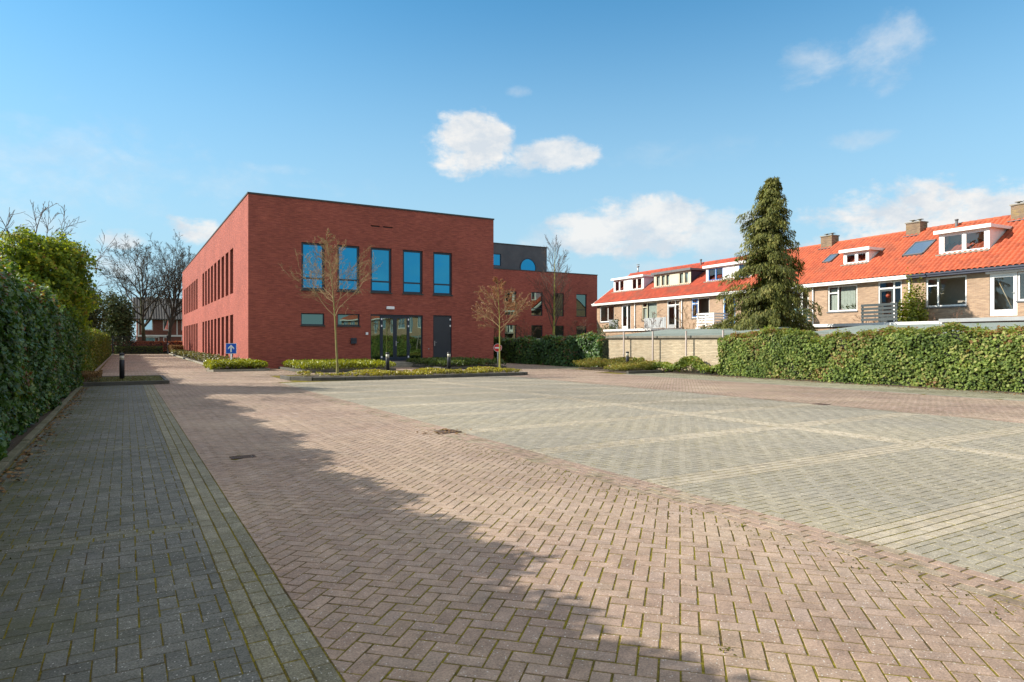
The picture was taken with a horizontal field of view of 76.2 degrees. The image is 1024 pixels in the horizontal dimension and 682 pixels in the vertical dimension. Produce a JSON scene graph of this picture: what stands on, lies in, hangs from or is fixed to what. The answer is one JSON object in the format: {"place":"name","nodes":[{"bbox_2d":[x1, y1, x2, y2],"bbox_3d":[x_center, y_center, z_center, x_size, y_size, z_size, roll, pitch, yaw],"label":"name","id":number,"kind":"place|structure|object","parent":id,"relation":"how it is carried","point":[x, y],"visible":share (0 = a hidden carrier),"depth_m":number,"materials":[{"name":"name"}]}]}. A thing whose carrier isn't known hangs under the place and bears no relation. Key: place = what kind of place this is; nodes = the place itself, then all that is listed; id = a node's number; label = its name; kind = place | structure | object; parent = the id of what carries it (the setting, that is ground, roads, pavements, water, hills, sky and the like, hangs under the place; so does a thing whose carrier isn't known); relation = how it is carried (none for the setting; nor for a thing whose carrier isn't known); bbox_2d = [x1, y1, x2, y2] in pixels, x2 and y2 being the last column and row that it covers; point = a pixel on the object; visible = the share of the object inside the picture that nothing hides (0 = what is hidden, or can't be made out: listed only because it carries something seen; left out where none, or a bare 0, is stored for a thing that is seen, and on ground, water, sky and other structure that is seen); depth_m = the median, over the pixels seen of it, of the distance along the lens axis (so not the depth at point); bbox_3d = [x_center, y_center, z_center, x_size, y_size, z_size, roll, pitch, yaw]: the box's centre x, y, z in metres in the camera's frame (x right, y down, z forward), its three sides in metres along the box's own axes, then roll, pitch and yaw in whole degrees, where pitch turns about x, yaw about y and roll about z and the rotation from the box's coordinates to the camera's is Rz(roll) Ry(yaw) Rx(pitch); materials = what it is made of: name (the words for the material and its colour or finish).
{"place":"outdoors","nodes":[
{"label":"outdoors","id":0,"kind":"place"},
{"bbox_2d":[6,354,111,453],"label":"garden soil","id":1,"kind":"structure","parent":0,"point":[15,441],"depth_m":10.80,"materials":[{"name":"soil"}]},
{"bbox_2d":[0,386,82,475],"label":"kerb","id":2,"kind":"structure","parent":1,"relation":"on","point":[16,451],"depth_m":9.88,"materials":[{"name":"concrete"}]},
{"bbox_2d":[0,253,84,460],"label":"hedge","id":3,"kind":"object","parent":1,"relation":"on","point":[41,359],"visible":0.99,"depth_m":11.85,"materials":[{"name":"green plant"}]},
{"bbox_2d":[0,201,121,351],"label":"ivy tree","id":4,"kind":"object","parent":1,"relation":"on","point":[57,268],"visible":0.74,"depth_m":19.56,"materials":[{"name":"green plant"}]},
{"bbox_2d":[80,286,110,331],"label":"evergreen tree","id":5,"kind":"object","parent":1,"relation":"on","point":[97,318],"visible":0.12,"depth_m":65.70,"materials":[{"name":"green plant"}]},
{"bbox_2d":[515,323,542,338],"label":"bare shrub","id":6,"kind":"object","parent":1,"relation":"on","point":[526,331],"visible":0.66,"depth_m":51.60,"materials":[{"name":"brown plant"}]},
{"bbox_2d":[524,235,572,335],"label":"slender tree","id":7,"kind":"object","parent":1,"relation":"on","point":[554,285],"visible":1,"depth_m":47.75,"materials":[{"name":"brown plant"}]},
{"bbox_2d":[560,318,594,336],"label":"bare shrub","id":8,"kind":"object","parent":1,"relation":"on","point":[577,328],"visible":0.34,"depth_m":51.49,"materials":[{"name":"brown plant"}]},
{"bbox_2d":[595,314,630,335],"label":"hedge bush","id":9,"kind":"object","parent":1,"relation":"on","point":[609,327],"visible":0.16,"depth_m":57.82,"materials":[{"name":"green plant"}]},
{"bbox_2d":[591,267,683,335],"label":"terraced house","id":10,"kind":"structure","parent":1,"relation":"on","point":[620,295],"depth_m":60.55,"materials":[{"name":"beige brick"}]},
{"bbox_2d":[603,328,673,335],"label":"house extension","id":11,"kind":"object","parent":1,"relation":"on","point":[616,331],"visible":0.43,"depth_m":51.70,"materials":[{"name":"beige brick"}]},
{"bbox_2d":[632,310,662,332],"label":"bare shrub","id":12,"kind":"object","parent":1,"relation":"on","point":[651,323],"visible":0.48,"depth_m":44.56,"materials":[{"name":"beige plant"}]},
{"bbox_2d":[632,260,735,328],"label":"terraced house","id":13,"kind":"structure","parent":1,"relation":"on","point":[676,281],"depth_m":54.82,"materials":[{"name":"beige brick"}]},
{"bbox_2d":[641,301,656,320],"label":"window","id":14,"kind":"structure","parent":13,"relation":"in","point":[652,305],"depth_m":56.07,"materials":[{"name":"beige paint"}]},
{"bbox_2d":[668,305,674,327],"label":"door","id":15,"kind":"structure","parent":13,"relation":"in","point":[672,325],"depth_m":53.41,"materials":[{"name":"grey paint"}]},
{"bbox_2d":[671,300,704,328],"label":"bare shrub","id":16,"kind":"object","parent":1,"relation":"on","point":[687,314],"visible":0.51,"depth_m":43.59,"materials":[{"name":"beige plant"}]},
{"bbox_2d":[606,327,788,373],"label":"garden shed","id":17,"kind":"structure","parent":1,"relation":"on","point":[641,349],"depth_m":32.16,"materials":[{"name":"brick"}]},
{"bbox_2d":[700,320,734,328],"bbox_3d":[11.482,-0.788,34.975,1.765,0.751,3.541,0,0,-31],"label":"shrub","id":18,"kind":"object","parent":17,"relation":"on","point":[716,326],"visible":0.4,"depth_m":35.28,"materials":[{"name":"plant"}]},
{"bbox_2d":[678,255,808,328],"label":"terraced house","id":19,"kind":"structure","parent":1,"relation":"on","point":[709,309],"depth_m":49.96,"materials":[{"name":"beige brick"}]},
{"bbox_2d":[690,297,709,318],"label":"window","id":20,"kind":"structure","parent":19,"relation":"in","point":[693,303],"depth_m":50.64,"materials":[{"name":"white paint"}]},
{"bbox_2d":[715,176,822,330],"bbox_3d":[12.644,-3.474,33.420,5.988,9.956,5.820,0,0,-31],"label":"conifer","id":21,"kind":"object","parent":1,"relation":"on","point":[771,297],"visible":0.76,"depth_m":32.72,"materials":[{"name":"green plant"}]},
{"bbox_2d":[736,233,895,328],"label":"terraced house","id":22,"kind":"structure","parent":1,"relation":"on","point":[818,259],"depth_m":43.38,"materials":[{"name":"tile"}]},
{"bbox_2d":[813,321,942,330],"bbox_3d":[19.398,0.290,33.700,2.930,2.420,7.100,0,0,-26],"label":"house extension","id":23,"kind":"object","parent":1,"relation":"on","point":[820,327],"visible":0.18,"depth_m":33.55,"materials":[{"name":"beige brick"}]},
{"bbox_2d":[809,219,986,323],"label":"terraced house","id":24,"kind":"structure","parent":1,"relation":"on","point":[892,257],"depth_m":38.66,"materials":[{"name":"tile"}]},
{"bbox_2d":[826,284,857,312],"bbox_3d":[20.018,-2.530,39.401,0.445,1.620,2.080,0,0,-26],"label":"window","id":25,"kind":"structure","parent":24,"relation":"in","point":[848,294],"depth_m":39.38,"materials":[{"name":"white paint"}]},
{"bbox_2d":[880,289,892,322],"bbox_3d":[21.279,-1.990,36.928,0.506,1.880,0.810,0,0,-26],"label":"door","id":26,"kind":"structure","parent":24,"relation":"in","point":[888,295],"depth_m":36.96,"materials":[{"name":"white wood"}]},
{"bbox_2d":[897,267,928,321],"bbox_3d":[21.163,-2.112,34.487,1.541,3.556,1.587,0,0,26],"label":"climbing shrub","id":27,"kind":"object","parent":24,"relation":"attached to","point":[914,307],"visible":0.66,"depth_m":34.36,"materials":[{"name":"green plant"}]},
{"bbox_2d":[814,322,1023,338],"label":"garden shed","id":28,"kind":"structure","parent":1,"relation":"on","point":[854,329],"depth_m":25.51,"materials":[{"name":"brick"}]},
{"bbox_2d":[906,200,1023,320],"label":"terraced house","id":29,"kind":"structure","parent":1,"relation":"on","point":[995,247],"depth_m":33.33,"materials":[{"name":"tile"}]},
{"bbox_2d":[924,275,966,308],"bbox_3d":[22.529,-2.530,33.934,0.160,1.620,2.130,0,0,-26],"label":"window","id":30,"kind":"structure","parent":29,"relation":"in","point":[927,279],"depth_m":34.29,"materials":[{"name":"white paint"}]},
{"bbox_2d":[943,233,962,252],"bbox_3d":[23.449,-5.188,34.717,0.060,0.965,1.030,0,0,-26],"label":"dormer window","id":31,"kind":"structure","parent":29,"relation":"in","point":[944,236],"depth_m":34.78,"materials":[{"name":"white paint"}]},
{"bbox_2d":[965,230,984,250],"bbox_3d":[23.925,-5.188,33.742,0.060,0.965,1.000,0,0,-26],"label":"dormer window","id":32,"kind":"structure","parent":29,"relation":"in","point":[966,233],"depth_m":33.88,"materials":[{"name":"white paint"}]},
{"bbox_2d":[992,273,1015,315],"bbox_3d":[23.815,-2.215,31.565,0.298,1.990,1.061,0,0,-21],"label":"door","id":33,"kind":"structure","parent":29,"relation":"in","point":[1005,312],"depth_m":31.53,"materials":[{"name":"white paint"}]},
{"bbox_2d":[1016,272,1023,301],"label":"window","id":34,"kind":"structure","parent":29,"relation":"in","point":[1019,300],"depth_m":30.93,"materials":[{"name":"white paint"}]},
{"bbox_2d":[939,316,1023,323],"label":"house extension","id":35,"kind":"object","parent":1,"relation":"on","point":[990,320],"visible":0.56,"depth_m":27.89,"materials":[{"name":"beige brick"}]},
{"bbox_2d":[132,297,181,340],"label":"houses","id":36,"kind":"structure","parent":0,"point":[157,326],"depth_m":89.31,"materials":[{"name":"brick"}]},
{"bbox_2d":[144,319,152,329],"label":"window","id":37,"kind":"structure","parent":36,"relation":"in","point":[149,326],"depth_m":88.42,"materials":[{"name":"glass"}]},
{"bbox_2d":[0,0,1023,342],"label":"sky","id":38,"kind":"structure","parent":0,"point":[629,133],"materials":[{"name":"blue"}]},
{"bbox_2d":[0,353,1023,681],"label":"road","id":39,"kind":"structure","parent":0,"point":[262,430],"depth_m":4.35,"materials":[{"name":"brick"}]},
{"bbox_2d":[86,375,162,384],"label":"verge","id":40,"kind":"structure","parent":39,"relation":"on","point":[126,380],"depth_m":24.10,"materials":[{"name":"green plant"}]},
{"bbox_2d":[81,370,102,381],"bbox_3d":[-14.695,1.244,22.727,0.828,0.434,2.382,0,0,-31],"label":"dry shrub","id":41,"kind":"object","parent":40,"relation":"on","point":[92,374],"visible":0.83,"depth_m":22.17,"materials":[{"name":"brown plant"}]},
{"bbox_2d":[119,353,124,378],"bbox_3d":[-14.504,0.950,24.301,0.172,0.980,0.172,0,0,-31],"label":"bollard lamp","id":42,"kind":"object","parent":40,"relation":"on","point":[121,368],"visible":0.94,"depth_m":24.23,"materials":[{"name":"metal"}]},
{"bbox_2d":[83,380,167,386],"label":"kerb","id":43,"kind":"structure","parent":39,"relation":"on","point":[124,383],"depth_m":22.15,"materials":[{"name":"concrete"}]},
{"bbox_2d":[0,385,260,681],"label":"parking strip","id":44,"kind":"object","parent":39,"relation":"on","point":[130,662],"visible":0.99,"depth_m":4.29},
{"bbox_2d":[0,386,199,553],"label":"parking strip divider","id":45,"kind":"object","parent":44,"relation":"on","point":[81,539],"visible":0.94,"depth_m":5.09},
{"bbox_2d":[97,375,169,383],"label":"kerb","id":46,"kind":"structure","parent":39,"relation":"on","point":[163,377],"depth_m":25.85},
{"bbox_2d":[115,346,162,353],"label":"hedge","id":47,"kind":"object","parent":39,"relation":"on","point":[141,349],"visible":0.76,"depth_m":76.55,"materials":[{"name":"plant"}]},
{"bbox_2d":[112,335,167,353],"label":"gate","id":48,"kind":"structure","parent":39,"relation":"on","point":[165,344],"depth_m":76.15,"materials":[{"name":"black metal"}]},
{"bbox_2d":[111,341,181,353],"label":"hedge","id":49,"kind":"object","parent":39,"relation":"on","point":[154,343],"visible":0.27,"depth_m":78.38,"materials":[{"name":"orange plant"}]},
{"bbox_2d":[167,344,183,353],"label":"dry shrub","id":50,"kind":"object","parent":39,"relation":"on","point":[178,347],"visible":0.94,"depth_m":73.49,"materials":[{"name":"brown plant"}]},
{"bbox_2d":[207,367,269,371],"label":"kerb","id":51,"kind":"structure","parent":39,"relation":"on","point":[237,370],"depth_m":32.31,"materials":[{"name":"concrete"}]},
{"bbox_2d":[143,384,341,681],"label":"parking strip line","id":52,"kind":"object","parent":39,"relation":"on","point":[270,666],"visible":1,"depth_m":4.05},
{"bbox_2d":[229,454,255,459],"bbox_3d":[-3.473,1.512,8.438,0.300,0.037,0.200,0,0,-31],"label":"drain grate","id":53,"kind":"object","parent":39,"relation":"on","point":[241,457],"visible":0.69,"depth_m":8.45,"materials":[{"name":"metal"}]},
{"bbox_2d":[278,366,395,372],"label":"kerb","id":54,"kind":"structure","parent":39,"relation":"on","point":[314,371],"depth_m":31.69,"materials":[{"name":"concrete"}]},
{"bbox_2d":[182,192,493,368],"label":"office building","id":55,"kind":"structure","parent":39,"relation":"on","point":[433,272],"depth_m":38.84,"materials":[{"name":"red brick"}]},
{"bbox_2d":[300,313,324,326],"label":"window","id":56,"kind":"structure","parent":55,"relation":"in","point":[307,319],"depth_m":36.81,"materials":[{"name":"teal glass"}]},
{"bbox_2d":[301,242,325,290],"bbox_3d":[-11.199,-4.165,36.769,1.370,2.710,0.210,0,0,-31],"label":"window","id":57,"kind":"structure","parent":55,"relation":"in","point":[306,248],"depth_m":36.77,"materials":[{"name":"blue glass"}]},
{"bbox_2d":[337,245,358,292],"bbox_3d":[-9.470,-4.165,37.793,1.370,2.710,0.210,0,0,-31],"label":"window","id":58,"kind":"structure","parent":55,"relation":"in","point":[350,254],"depth_m":37.87,"materials":[{"name":"blue glass"}]},
{"bbox_2d":[337,314,360,326],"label":"window","id":59,"kind":"structure","parent":55,"relation":"in","point":[348,320],"depth_m":37.85,"materials":[{"name":"grey glass"}]},
{"bbox_2d":[370,247,392,293],"bbox_3d":[-7.783,-4.165,38.791,1.370,2.710,0.210,0,0,-31],"label":"window","id":60,"kind":"structure","parent":55,"relation":"in","point":[381,285],"depth_m":38.88,"materials":[{"name":"blue glass"}]},
{"bbox_2d":[381,316,394,359],"bbox_3d":[-7.414,-0.175,39.042,0.880,2.610,0.095,0,0,-31],"label":"door","id":61,"kind":"structure","parent":55,"relation":"in","point":[387,322],"depth_m":39.08,"materials":[{"name":"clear glass"}]},
{"bbox_2d":[395,316,408,359],"bbox_3d":[-6.634,-0.175,39.470,0.880,2.610,0.154,0,0,-31],"label":"door","id":62,"kind":"structure","parent":55,"relation":"in","point":[401,323],"depth_m":39.50,"materials":[{"name":"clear glass"}]},
{"bbox_2d":[402,250,423,294],"bbox_3d":[-6.062,-4.165,39.810,1.370,2.710,0.210,0,0,-31],"label":"window","id":63,"kind":"structure","parent":55,"relation":"in","point":[412,260],"depth_m":39.89,"materials":[{"name":"blue glass"}]},
{"bbox_2d":[434,316,450,357],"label":"door","id":64,"kind":"structure","parent":55,"relation":"in","point":[442,325],"depth_m":40.82,"materials":[{"name":"metal"}]},
{"bbox_2d":[433,252,452,295],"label":"window","id":65,"kind":"structure","parent":55,"relation":"in","point":[441,261],"depth_m":40.88,"materials":[{"name":"blue glass"}]},
{"bbox_2d":[280,370,527,380],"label":"kerb","id":66,"kind":"structure","parent":39,"relation":"on","point":[513,373],"depth_m":25.73,"materials":[{"name":"concrete"}]},
{"bbox_2d":[378,362,445,366],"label":"entrance steps","id":67,"kind":"structure","parent":39,"relation":"on","point":[404,364],"depth_m":38.12,"materials":[{"name":"concrete"}]},
{"bbox_2d":[413,364,506,369],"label":"kerb","id":68,"kind":"structure","parent":39,"relation":"on","point":[421,366],"depth_m":35.67,"materials":[{"name":"concrete"}]},
{"bbox_2d":[471,276,536,366],"bbox_3d":[-0.382,-0.887,33.301,3.380,4.836,3.372,0,0,-4],"label":"young tree","id":69,"kind":"object","parent":39,"relation":"on","point":[502,293],"visible":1,"depth_m":33.30,"materials":[{"name":"brown plant"}]},
{"bbox_2d":[0,354,1023,509],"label":"leaf litter","id":70,"kind":"object","parent":39,"relation":"on","point":[20,462],"visible":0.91,"depth_m":10.78,"materials":[{"name":"plant"}]},
{"bbox_2d":[0,387,1023,655],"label":"weeds","id":71,"kind":"object","parent":39,"relation":"on","point":[564,479],"visible":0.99,"depth_m":5.27,"materials":[{"name":"plant"}]},
{"bbox_2d":[174,354,1023,393],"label":"planting bed","id":72,"kind":"object","parent":39,"relation":"on","point":[586,368],"visible":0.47,"depth_m":29.56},
{"bbox_2d":[170,349,238,361],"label":"shrub bed","id":73,"kind":"object","parent":72,"relation":"on","point":[202,356],"visible":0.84,"depth_m":48.16,"materials":[{"name":"plant"}]},
{"bbox_2d":[226,343,236,367],"bbox_3d":[-14.557,0.810,33.897,0.540,1.380,0.104,0,0,-7],"label":"arrow sign","id":74,"kind":"object","parent":72,"relation":"on","point":[231,348],"visible":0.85,"depth_m":33.85,"materials":[{"name":"metal"}]},
{"bbox_2d":[203,358,268,369],"bbox_3d":[-14.462,1.181,34.088,2.775,0.584,3.917,0,0,-31],"label":"shrub bed","id":75,"kind":"object","parent":72,"relation":"on","point":[224,363],"visible":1,"depth_m":32.88,"materials":[{"name":"green plant"}]},
{"bbox_2d":[280,229,382,374],"bbox_3d":[-7.282,-1.606,27.296,3.954,6.157,4.098,0,0,-3],"label":"young tree","id":76,"kind":"object","parent":72,"relation":"on","point":[330,277],"visible":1,"depth_m":26.82,"materials":[{"name":"brown plant"}]},
{"bbox_2d":[281,358,395,369],"bbox_3d":[-9.113,1.217,34.063,4.657,0.590,5.450,0,0,-31],"label":"shrub bed","id":77,"kind":"object","parent":72,"relation":"on","point":[331,363],"visible":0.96,"depth_m":32.48,"materials":[{"name":"green plant"}]},
{"bbox_2d":[295,366,521,376],"bbox_3d":[-4.242,1.313,27.712,9.352,0.326,2.894,0,0,-31],"label":"shrub bed","id":78,"kind":"object","parent":72,"relation":"on","point":[428,371],"visible":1,"depth_m":27.27,"materials":[{"name":"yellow plant"}]},
{"bbox_2d":[447,352,450,368],"bbox_3d":[-2.975,1.010,30.836,0.172,0.980,0.172,0,0,-31],"label":"bollard lamp","id":79,"kind":"object","parent":72,"relation":"on","point":[448,360],"visible":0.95,"depth_m":30.77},
{"bbox_2d":[406,356,505,366],"bbox_3d":[-3.353,1.209,37.665,4.063,0.630,5.718,0,0,-31],"label":"shrub bed","id":80,"kind":"object","parent":72,"relation":"on","point":[442,360],"visible":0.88,"depth_m":36.19,"materials":[{"name":"green plant"}]},
{"bbox_2d":[573,356,658,370],"bbox_3d":[5.060,1.127,32.975,2.601,0.692,5.488,0,0,-31],"label":"shrub bed","id":81,"kind":"object","parent":72,"relation":"on","point":[620,363],"visible":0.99,"depth_m":32.52,"materials":[{"name":"green plant"}]},
{"bbox_2d":[633,356,721,374],"bbox_3d":[7.776,1.077,30.633,0.833,0.821,5.713,0,0,-31],"label":"ivy patch","id":82,"kind":"object","parent":72,"relation":"on","point":[685,362],"visible":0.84,"depth_m":29.97,"materials":[{"name":"green plant"}]},
{"bbox_2d":[626,370,661,373],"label":"kerb","id":83,"kind":"structure","parent":39,"relation":"on","point":[644,371],"depth_m":30.23,"materials":[{"name":"concrete"}]},
{"bbox_2d":[266,376,1023,607],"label":"gutter","id":84,"kind":"object","parent":39,"relation":"on","point":[819,536],"visible":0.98,"depth_m":5.46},
{"bbox_2d":[283,376,1023,583],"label":"parking lot","id":85,"kind":"structure","parent":39,"relation":"on","point":[730,447],"depth_m":8.97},
{"bbox_2d":[292,377,1023,548],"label":"parking lines","id":86,"kind":"object","parent":39,"relation":"on","point":[724,474],"visible":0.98,"depth_m":9.32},
{"bbox_2d":[602,330,828,372],"bbox_3d":[8.367,0.510,30.288,0.070,1.980,13.600,0,0,-31],"label":"fence","id":87,"kind":"object","parent":39,"relation":"on","point":[652,345],"visible":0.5,"depth_m":32.23,"materials":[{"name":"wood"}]},
{"bbox_2d":[549,367,1023,400],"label":"side strip","id":88,"kind":"object","parent":39,"relation":"on","point":[1011,396],"visible":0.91,"depth_m":21.53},
{"bbox_2d":[625,374,1021,400],"bbox_3d":[12.858,1.499,16.273,0.206,0.017,30.888,0,0,-31],"label":"side strip edge","id":89,"kind":"object","parent":39,"relation":"on","point":[835,388],"visible":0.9,"depth_m":20.60,"materials":[{"name":"concrete"}]},
{"label":"ground","id":90,"kind":"structure","parent":0,"visible":0},
{"bbox_2d":[78,321,111,381],"bbox_3d":[-30.400,0.230,47.550,1.508,2.674,57.585,0,0,-31],"label":"hedge","id":91,"kind":"object","parent":90,"relation":"on","point":[96,350],"visible":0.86,"depth_m":33.99,"materials":[{"name":"green plant"}]},
{"bbox_2d":[99,286,137,353],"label":"evergreen bush","id":92,"kind":"object","parent":90,"relation":"on","point":[119,322],"visible":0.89,"depth_m":75.92,"materials":[{"name":"green plant"}]},
{"bbox_2d":[87,233,181,340],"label":"bare tree","id":93,"kind":"object","parent":90,"relation":"on","point":[142,314],"visible":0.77,"depth_m":80.63,"materials":[{"name":"brown plant"}]},
{"bbox_2d":[141,230,195,340],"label":"bare tree","id":94,"kind":"object","parent":90,"relation":"on","point":[173,285],"visible":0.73,"depth_m":80.89,"materials":[{"name":"brown plant"}]},
{"bbox_2d":[494,335,541,364],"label":"hedge","id":95,"kind":"object","parent":90,"relation":"on","point":[522,350],"visible":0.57,"depth_m":43.32,"materials":[{"name":"green plant"}]},
{"bbox_2d":[494,242,596,338],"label":"building wing","id":96,"kind":"structure","parent":90,"relation":"on","point":[514,264],"depth_m":66.60,"materials":[{"name":"brick"}]},
{"bbox_2d":[494,254,500,265],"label":"window","id":97,"kind":"structure","parent":96,"relation":"in","point":[497,257],"depth_m":65.26,"materials":[{"name":"blue glass"}]},
{"bbox_2d":[505,291,515,314],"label":"window","id":98,"kind":"structure","parent":96,"relation":"in","point":[514,292],"depth_m":64.74,"materials":[{"name":"grey glass"}]},
{"bbox_2d":[505,325,515,337],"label":"window","id":99,"kind":"structure","parent":96,"relation":"in","point":[510,331],"depth_m":64.79,"materials":[{"name":"grey glass"}]},
{"bbox_2d":[520,258,535,270],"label":"half round window","id":100,"kind":"structure","parent":96,"relation":"in","point":[526,264],"depth_m":66.93,"materials":[{"name":"blue glass"}]},
{"bbox_2d":[531,292,541,315],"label":"window","id":101,"kind":"structure","parent":96,"relation":"in","point":[536,310],"depth_m":66.36,"materials":[{"name":"grey glass"}]},
{"bbox_2d":[531,325,541,338],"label":"window","id":102,"kind":"structure","parent":96,"relation":"in","point":[538,333],"depth_m":66.36,"materials":[{"name":"black glass"}]},
{"bbox_2d":[553,293,562,315],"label":"window","id":103,"kind":"structure","parent":96,"relation":"in","point":[560,298],"depth_m":67.73,"materials":[{"name":"black glass"}]},
{"bbox_2d":[555,326,562,335],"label":"window","id":104,"kind":"structure","parent":96,"relation":"in","point":[559,332],"depth_m":67.76,"materials":[{"name":"black glass"}]},
{"bbox_2d":[576,294,585,316],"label":"window","id":105,"kind":"structure","parent":96,"relation":"in","point":[580,298],"depth_m":69.18,"materials":[{"name":"grey glass"}]},
{"bbox_2d":[539,332,609,366],"bbox_3d":[3.758,0.494,38.829,1.563,2.188,6.226,0,0,-31],"label":"hedge","id":106,"kind":"object","parent":90,"relation":"on","point":[558,350],"visible":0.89,"depth_m":38.21,"materials":[{"name":"green plant"}]},
{"bbox_2d":[716,321,1023,391],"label":"hedge","id":107,"kind":"object","parent":90,"relation":"on","point":[977,358],"visible":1,"depth_m":21.94,"materials":[{"name":"green plant"}]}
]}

